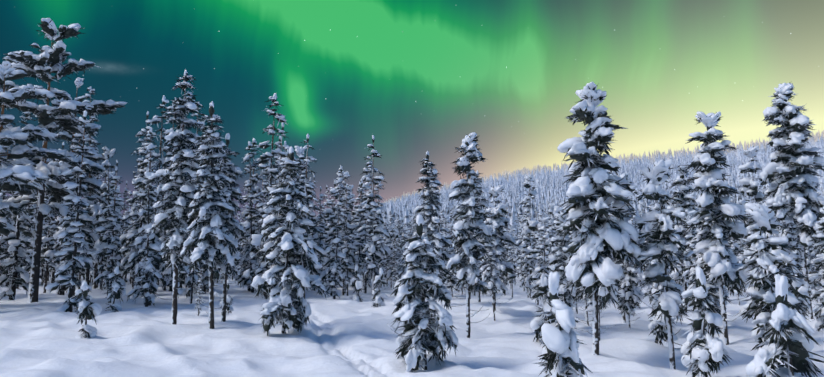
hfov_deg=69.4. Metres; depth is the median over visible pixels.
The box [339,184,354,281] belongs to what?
tree
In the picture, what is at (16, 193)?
tree
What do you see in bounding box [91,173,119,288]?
tree
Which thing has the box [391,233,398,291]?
tree
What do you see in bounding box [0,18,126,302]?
tree
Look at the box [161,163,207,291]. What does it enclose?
tree
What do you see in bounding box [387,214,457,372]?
tree
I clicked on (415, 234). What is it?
tree
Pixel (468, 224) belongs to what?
tree
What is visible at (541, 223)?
tree
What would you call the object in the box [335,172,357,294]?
tree
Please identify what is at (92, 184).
tree
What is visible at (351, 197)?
tree
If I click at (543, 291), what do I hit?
tree sapling
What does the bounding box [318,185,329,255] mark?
tree
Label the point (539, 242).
tree
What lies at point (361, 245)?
tree
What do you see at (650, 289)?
tree
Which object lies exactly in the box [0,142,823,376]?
snow ground
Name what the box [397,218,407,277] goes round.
tree
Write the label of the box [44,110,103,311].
tree
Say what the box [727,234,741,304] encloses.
tree
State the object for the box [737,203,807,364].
tree
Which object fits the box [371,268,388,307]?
tree sapling
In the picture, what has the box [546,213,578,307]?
tree
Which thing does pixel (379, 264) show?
tree
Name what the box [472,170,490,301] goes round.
tree
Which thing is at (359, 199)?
tree
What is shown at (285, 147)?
tree
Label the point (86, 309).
tree sapling
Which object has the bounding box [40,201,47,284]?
tree
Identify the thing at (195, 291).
tree
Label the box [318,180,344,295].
tree
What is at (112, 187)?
tree
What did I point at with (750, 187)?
tree
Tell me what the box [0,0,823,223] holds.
sky
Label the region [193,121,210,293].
tree
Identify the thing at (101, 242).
tree
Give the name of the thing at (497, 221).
tree
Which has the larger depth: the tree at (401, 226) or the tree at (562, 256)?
the tree at (401, 226)
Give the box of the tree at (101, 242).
[91,146,126,295]
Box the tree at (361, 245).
[348,180,370,295]
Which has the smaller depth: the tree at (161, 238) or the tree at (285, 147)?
the tree at (285, 147)
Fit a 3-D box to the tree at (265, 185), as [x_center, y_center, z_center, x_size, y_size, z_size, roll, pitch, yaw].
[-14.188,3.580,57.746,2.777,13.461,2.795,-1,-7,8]
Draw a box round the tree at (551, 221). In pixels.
[544,218,555,274]
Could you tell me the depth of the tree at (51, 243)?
66.57 m
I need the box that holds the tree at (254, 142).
[234,138,266,290]
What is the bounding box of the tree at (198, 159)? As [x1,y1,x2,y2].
[178,102,215,296]
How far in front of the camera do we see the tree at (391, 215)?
79.89 m
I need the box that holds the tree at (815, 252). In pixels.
[811,241,822,299]
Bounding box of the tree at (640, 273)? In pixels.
[610,173,644,322]
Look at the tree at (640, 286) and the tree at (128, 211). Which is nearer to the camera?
the tree at (640, 286)
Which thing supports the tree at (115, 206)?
on the snow ground
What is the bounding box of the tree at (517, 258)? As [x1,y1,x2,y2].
[516,212,523,281]
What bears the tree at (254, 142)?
on the snow ground
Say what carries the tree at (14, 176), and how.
on the snow ground
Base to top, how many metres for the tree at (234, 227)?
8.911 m
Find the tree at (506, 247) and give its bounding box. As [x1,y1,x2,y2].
[502,230,510,285]
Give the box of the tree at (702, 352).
[679,266,731,376]
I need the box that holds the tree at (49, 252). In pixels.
[34,195,59,292]
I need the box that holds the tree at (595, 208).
[555,82,643,354]
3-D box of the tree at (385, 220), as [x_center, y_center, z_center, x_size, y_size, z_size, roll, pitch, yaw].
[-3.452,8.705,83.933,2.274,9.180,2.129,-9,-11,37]
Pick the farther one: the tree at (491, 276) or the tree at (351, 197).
the tree at (351, 197)
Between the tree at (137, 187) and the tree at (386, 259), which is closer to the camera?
the tree at (137, 187)
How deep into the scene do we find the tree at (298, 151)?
53.35 m
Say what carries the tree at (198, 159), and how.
on the snow ground
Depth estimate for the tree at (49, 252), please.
52.12 m
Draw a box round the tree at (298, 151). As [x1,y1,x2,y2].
[294,145,315,273]
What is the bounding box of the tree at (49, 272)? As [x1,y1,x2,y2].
[40,203,50,280]
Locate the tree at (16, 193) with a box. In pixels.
[11,192,25,288]
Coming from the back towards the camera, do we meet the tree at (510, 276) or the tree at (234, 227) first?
the tree at (510, 276)
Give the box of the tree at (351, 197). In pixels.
[336,185,357,292]
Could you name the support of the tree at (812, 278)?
on the snow ground
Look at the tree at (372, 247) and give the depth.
41.73 m
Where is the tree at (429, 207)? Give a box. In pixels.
[413,151,451,301]
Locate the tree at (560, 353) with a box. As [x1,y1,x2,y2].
[534,272,590,376]
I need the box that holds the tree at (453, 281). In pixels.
[440,231,460,296]
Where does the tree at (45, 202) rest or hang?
on the snow ground
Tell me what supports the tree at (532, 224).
on the snow ground
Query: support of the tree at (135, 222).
on the snow ground
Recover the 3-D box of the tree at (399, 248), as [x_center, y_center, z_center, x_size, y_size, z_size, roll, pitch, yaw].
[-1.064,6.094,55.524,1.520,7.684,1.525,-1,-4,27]
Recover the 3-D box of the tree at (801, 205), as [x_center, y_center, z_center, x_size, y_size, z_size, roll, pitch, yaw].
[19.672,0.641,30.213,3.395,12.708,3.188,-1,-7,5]
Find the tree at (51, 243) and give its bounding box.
[46,213,56,249]
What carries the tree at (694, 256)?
on the snow ground
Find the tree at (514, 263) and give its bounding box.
[511,229,519,284]
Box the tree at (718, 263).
[680,111,750,344]
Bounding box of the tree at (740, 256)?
[730,219,745,263]
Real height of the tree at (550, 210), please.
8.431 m
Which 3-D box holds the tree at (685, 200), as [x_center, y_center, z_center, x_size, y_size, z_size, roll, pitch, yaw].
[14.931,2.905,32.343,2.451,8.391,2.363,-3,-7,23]
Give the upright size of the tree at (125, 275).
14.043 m
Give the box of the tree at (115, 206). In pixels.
[113,184,124,276]
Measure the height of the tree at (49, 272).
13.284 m
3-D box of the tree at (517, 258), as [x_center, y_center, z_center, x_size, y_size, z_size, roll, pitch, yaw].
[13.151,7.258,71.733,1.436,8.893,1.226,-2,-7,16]
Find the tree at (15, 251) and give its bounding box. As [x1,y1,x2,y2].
[0,111,35,300]
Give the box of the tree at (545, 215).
[541,213,550,267]
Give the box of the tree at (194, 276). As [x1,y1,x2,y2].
[182,164,202,303]
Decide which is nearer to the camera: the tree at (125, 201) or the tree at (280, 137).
the tree at (280, 137)
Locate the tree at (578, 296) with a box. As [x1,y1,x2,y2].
[570,232,592,325]
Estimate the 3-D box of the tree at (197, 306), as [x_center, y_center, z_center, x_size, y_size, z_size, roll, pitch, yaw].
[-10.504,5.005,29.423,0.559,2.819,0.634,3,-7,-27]
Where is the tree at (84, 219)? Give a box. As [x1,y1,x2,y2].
[52,125,97,295]
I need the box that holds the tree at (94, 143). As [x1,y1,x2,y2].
[76,86,107,291]
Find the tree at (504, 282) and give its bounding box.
[499,230,508,285]
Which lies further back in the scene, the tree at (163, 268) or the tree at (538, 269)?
the tree at (163, 268)
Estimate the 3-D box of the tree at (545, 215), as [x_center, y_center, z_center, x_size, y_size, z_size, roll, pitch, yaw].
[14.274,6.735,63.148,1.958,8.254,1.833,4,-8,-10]
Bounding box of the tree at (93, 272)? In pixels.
[86,165,101,284]
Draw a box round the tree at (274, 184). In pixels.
[261,156,284,248]
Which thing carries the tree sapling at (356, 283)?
on the snow ground
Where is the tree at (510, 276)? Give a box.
[504,230,518,297]
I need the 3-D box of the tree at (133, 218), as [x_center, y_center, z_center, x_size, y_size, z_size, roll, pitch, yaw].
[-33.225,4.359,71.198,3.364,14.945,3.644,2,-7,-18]
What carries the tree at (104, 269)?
on the snow ground
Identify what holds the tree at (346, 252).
on the snow ground
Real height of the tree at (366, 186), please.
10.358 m
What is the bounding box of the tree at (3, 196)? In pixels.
[0,143,15,286]
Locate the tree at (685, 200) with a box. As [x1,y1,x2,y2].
[667,165,698,312]
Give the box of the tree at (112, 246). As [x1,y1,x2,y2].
[92,166,125,302]
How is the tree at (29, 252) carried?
on the snow ground
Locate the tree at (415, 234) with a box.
[402,212,425,283]
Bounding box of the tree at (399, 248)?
[393,213,403,280]
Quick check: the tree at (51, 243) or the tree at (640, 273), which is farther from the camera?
the tree at (51, 243)
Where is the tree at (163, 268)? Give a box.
[156,101,189,298]
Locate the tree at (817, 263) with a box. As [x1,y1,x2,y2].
[802,206,823,341]
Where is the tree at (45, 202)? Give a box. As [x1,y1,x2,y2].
[26,193,46,247]
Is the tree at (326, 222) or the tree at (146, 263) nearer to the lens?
the tree at (146, 263)
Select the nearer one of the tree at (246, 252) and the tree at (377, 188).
the tree at (246, 252)
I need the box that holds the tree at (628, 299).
[613,240,643,328]
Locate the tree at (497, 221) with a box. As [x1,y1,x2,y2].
[477,185,519,310]
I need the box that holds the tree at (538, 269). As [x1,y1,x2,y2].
[534,217,551,317]
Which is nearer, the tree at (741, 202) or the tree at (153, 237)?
the tree at (153, 237)
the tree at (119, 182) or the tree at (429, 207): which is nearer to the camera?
the tree at (429, 207)
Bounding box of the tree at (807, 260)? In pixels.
[793,243,819,298]
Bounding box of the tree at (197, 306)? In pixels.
[195,267,204,315]
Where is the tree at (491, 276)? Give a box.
[478,225,503,320]
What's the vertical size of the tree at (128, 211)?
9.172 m
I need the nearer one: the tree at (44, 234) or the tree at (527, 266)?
the tree at (527, 266)
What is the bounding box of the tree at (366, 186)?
[353,181,377,292]
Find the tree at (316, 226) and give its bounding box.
[307,177,324,290]
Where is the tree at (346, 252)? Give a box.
[336,185,357,295]
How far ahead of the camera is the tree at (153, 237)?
37.58 m
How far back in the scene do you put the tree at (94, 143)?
54.19 m
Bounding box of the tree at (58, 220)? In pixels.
[41,142,64,282]
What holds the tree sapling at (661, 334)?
on the snow ground
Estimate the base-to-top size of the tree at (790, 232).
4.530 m
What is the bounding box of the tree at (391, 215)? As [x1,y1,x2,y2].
[390,214,396,274]
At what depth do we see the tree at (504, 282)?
51.77 m
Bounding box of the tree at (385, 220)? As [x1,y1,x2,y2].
[378,218,392,270]
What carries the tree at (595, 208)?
on the snow ground
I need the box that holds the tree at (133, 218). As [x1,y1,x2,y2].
[122,163,142,283]
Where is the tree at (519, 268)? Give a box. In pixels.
[516,213,533,290]
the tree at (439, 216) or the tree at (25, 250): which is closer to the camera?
the tree at (439, 216)
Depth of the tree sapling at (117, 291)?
31.90 m
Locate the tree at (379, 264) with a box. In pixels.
[376,223,385,288]
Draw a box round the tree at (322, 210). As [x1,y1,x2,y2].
[315,194,330,269]
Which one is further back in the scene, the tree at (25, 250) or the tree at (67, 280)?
the tree at (25, 250)
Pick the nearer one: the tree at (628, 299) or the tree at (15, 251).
the tree at (628, 299)
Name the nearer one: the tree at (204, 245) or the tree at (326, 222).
the tree at (204, 245)
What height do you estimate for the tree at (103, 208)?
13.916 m
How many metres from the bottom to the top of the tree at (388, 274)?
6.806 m
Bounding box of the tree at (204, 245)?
[180,101,238,328]
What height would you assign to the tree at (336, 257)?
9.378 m
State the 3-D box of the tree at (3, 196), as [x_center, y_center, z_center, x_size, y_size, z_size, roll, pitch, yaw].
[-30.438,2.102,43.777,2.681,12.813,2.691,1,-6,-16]
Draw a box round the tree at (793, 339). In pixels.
[745,274,823,376]
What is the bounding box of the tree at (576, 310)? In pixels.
[569,231,584,313]
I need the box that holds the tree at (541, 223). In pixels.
[536,208,545,274]
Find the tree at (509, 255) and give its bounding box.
[506,246,515,288]
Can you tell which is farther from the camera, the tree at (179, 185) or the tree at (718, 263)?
the tree at (179, 185)
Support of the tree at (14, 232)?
on the snow ground
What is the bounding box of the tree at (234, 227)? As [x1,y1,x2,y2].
[201,133,254,321]
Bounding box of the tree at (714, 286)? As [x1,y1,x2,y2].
[687,215,731,313]
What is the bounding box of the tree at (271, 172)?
[243,93,288,298]
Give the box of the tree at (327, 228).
[323,187,336,281]
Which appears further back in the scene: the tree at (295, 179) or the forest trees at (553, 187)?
the forest trees at (553, 187)
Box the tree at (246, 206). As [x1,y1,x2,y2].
[236,194,253,266]
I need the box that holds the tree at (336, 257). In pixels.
[323,165,347,298]
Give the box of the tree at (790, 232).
[782,219,811,321]
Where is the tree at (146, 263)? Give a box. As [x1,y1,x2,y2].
[126,127,162,306]
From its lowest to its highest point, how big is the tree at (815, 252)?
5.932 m
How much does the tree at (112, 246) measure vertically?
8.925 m
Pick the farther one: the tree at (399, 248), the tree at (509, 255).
the tree at (509, 255)
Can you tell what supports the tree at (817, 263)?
on the snow ground
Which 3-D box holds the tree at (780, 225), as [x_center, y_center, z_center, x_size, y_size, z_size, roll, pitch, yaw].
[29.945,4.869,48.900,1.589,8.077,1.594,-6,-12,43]
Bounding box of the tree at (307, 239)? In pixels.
[288,134,326,298]
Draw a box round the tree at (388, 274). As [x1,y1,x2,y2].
[384,226,395,288]
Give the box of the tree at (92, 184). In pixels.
[34,77,106,294]
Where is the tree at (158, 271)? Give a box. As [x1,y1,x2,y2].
[153,163,187,290]
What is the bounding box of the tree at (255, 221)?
[242,182,260,270]
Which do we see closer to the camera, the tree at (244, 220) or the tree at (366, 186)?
the tree at (366, 186)
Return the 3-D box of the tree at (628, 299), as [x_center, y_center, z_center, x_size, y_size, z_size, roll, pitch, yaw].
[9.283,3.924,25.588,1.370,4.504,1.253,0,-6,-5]
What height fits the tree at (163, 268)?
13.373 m
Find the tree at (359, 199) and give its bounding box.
[353,181,368,276]
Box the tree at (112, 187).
[98,171,122,283]
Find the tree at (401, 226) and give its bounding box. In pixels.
[395,217,405,277]
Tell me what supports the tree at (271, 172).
on the snow ground
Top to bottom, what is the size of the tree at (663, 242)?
6.459 m
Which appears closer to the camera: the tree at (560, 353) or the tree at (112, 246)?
the tree at (560, 353)
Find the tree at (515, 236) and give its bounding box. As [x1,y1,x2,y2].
[508,225,518,262]
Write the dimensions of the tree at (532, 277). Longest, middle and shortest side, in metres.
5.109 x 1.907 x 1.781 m
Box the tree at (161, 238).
[156,140,169,290]
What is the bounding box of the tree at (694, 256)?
[692,249,726,305]
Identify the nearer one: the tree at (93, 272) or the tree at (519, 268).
the tree at (519, 268)
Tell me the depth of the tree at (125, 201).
97.18 m
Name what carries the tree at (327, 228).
on the snow ground
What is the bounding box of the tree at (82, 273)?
[75,197,96,289]
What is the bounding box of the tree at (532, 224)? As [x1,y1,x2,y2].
[515,175,545,297]
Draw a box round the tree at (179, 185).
[142,70,205,323]
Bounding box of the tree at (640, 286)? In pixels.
[635,226,645,294]
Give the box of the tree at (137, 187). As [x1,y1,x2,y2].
[123,184,146,285]
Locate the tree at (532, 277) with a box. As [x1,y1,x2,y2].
[526,228,548,304]
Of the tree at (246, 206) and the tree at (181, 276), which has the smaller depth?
the tree at (181, 276)
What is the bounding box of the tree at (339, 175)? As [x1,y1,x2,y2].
[323,171,355,246]
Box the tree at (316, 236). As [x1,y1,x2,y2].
[313,186,328,282]
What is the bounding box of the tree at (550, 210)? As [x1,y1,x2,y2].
[545,203,555,265]
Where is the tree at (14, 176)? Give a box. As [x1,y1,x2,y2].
[0,60,70,238]
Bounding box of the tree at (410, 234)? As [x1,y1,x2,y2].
[406,219,413,284]
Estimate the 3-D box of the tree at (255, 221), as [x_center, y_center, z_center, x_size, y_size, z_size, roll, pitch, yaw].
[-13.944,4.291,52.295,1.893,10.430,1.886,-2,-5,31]
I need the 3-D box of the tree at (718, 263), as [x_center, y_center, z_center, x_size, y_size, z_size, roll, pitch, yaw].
[11.126,1.541,21.796,2.230,8.935,2.501,2,-7,-21]
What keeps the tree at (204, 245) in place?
on the snow ground
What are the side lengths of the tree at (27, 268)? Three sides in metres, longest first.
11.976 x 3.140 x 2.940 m
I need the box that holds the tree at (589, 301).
[581,288,615,340]
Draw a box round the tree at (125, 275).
[124,179,139,280]
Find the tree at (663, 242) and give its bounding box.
[625,158,709,369]
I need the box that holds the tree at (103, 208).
[93,152,111,289]
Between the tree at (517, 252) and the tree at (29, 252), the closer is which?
the tree at (29, 252)
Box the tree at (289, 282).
[251,146,329,335]
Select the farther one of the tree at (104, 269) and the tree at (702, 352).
the tree at (104, 269)
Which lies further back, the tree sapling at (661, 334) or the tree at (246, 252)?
the tree at (246, 252)
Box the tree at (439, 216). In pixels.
[436,212,452,298]
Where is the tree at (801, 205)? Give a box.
[760,82,823,318]
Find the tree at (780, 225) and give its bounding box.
[774,210,782,267]
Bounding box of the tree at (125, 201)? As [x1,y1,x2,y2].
[120,181,128,274]
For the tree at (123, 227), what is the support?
on the snow ground
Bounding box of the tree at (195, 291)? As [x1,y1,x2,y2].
[193,173,214,293]
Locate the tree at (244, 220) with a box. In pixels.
[238,203,247,266]
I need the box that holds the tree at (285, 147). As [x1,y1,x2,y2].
[257,122,289,266]
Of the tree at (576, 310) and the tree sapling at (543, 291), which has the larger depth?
the tree at (576, 310)
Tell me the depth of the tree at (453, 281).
47.25 m
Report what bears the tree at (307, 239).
on the snow ground
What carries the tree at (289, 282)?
on the snow ground
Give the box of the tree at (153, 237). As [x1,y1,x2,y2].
[128,95,171,305]
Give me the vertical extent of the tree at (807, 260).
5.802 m
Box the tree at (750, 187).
[734,146,779,266]
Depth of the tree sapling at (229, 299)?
30.23 m
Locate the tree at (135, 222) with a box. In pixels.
[131,161,157,285]
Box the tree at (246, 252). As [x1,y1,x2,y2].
[235,141,261,292]
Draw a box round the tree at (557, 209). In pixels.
[547,206,568,271]
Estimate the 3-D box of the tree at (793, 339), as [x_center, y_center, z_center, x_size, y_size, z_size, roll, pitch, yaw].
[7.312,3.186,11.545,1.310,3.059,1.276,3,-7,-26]
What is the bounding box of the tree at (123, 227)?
[106,188,130,282]
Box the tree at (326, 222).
[323,188,330,279]
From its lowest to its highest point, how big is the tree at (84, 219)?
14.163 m
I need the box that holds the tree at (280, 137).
[271,136,300,264]
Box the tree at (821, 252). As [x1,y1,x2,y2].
[813,227,823,275]
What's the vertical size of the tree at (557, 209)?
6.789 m
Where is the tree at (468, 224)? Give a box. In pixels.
[441,132,496,337]
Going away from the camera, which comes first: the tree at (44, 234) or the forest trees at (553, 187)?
the tree at (44, 234)
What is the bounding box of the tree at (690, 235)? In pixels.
[683,210,700,314]
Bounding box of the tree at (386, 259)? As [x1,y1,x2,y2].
[382,225,392,283]
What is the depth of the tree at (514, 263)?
67.75 m
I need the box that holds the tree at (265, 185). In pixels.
[257,160,273,263]
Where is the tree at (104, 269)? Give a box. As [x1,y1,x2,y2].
[90,179,106,287]
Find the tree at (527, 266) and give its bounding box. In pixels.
[520,229,532,297]
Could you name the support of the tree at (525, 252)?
on the snow ground
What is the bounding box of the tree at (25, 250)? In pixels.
[5,207,28,294]
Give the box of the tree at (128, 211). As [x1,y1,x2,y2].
[124,196,134,288]
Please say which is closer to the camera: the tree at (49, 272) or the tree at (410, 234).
the tree at (410, 234)
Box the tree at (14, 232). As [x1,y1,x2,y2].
[1,191,29,285]
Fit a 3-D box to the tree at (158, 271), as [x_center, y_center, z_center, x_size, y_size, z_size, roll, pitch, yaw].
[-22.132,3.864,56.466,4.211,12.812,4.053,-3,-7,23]
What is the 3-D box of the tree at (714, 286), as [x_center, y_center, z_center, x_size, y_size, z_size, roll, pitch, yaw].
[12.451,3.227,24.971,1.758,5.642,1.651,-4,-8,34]
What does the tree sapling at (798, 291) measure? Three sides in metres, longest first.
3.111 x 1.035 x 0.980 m
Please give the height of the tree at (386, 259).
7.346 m
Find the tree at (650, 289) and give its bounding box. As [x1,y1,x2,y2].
[639,204,675,331]
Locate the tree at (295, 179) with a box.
[278,149,297,264]
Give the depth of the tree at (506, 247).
63.59 m
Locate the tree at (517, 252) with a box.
[513,211,520,277]
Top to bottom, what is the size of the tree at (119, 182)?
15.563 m
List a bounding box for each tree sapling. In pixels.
[69,281,101,338]
[103,266,125,312]
[220,280,233,312]
[350,264,363,301]
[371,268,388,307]
[530,273,554,343]
[648,285,677,344]
[792,274,811,320]
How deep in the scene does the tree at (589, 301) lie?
20.80 m
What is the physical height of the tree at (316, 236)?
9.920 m
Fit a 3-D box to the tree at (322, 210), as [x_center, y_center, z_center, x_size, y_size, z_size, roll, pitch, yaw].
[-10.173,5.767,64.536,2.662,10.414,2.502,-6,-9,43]
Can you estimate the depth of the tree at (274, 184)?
53.71 m
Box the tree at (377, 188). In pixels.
[360,184,384,291]
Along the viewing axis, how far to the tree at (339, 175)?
64.65 m
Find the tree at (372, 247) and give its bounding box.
[354,135,393,298]
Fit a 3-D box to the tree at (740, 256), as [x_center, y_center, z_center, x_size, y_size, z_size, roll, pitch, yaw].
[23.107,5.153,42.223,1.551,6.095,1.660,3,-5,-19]
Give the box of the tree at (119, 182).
[114,160,125,270]
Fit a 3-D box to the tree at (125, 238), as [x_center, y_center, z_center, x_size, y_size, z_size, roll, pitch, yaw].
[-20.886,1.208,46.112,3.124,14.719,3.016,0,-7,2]
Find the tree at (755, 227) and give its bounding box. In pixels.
[737,208,774,322]
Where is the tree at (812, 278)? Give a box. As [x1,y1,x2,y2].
[800,242,823,305]
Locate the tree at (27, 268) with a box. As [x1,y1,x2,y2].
[20,205,42,277]
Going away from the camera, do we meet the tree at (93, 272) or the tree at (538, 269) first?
the tree at (538, 269)
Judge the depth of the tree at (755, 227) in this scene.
25.96 m
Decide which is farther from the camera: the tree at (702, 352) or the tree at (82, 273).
the tree at (82, 273)
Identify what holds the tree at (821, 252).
on the snow ground
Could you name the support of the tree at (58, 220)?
on the snow ground
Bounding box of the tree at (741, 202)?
[736,199,745,223]
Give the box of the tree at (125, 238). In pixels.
[119,111,161,283]
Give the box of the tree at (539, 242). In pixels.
[530,218,545,285]
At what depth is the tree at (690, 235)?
30.06 m
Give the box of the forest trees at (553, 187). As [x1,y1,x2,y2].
[54,130,823,267]
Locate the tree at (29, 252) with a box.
[22,190,48,272]
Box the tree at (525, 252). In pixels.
[522,215,535,291]
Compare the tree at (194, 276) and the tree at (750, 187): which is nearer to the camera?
the tree at (750, 187)
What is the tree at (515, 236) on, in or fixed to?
on the snow ground
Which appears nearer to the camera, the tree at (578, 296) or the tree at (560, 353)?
the tree at (560, 353)
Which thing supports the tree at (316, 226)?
on the snow ground
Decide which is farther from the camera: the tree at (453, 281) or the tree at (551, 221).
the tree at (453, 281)

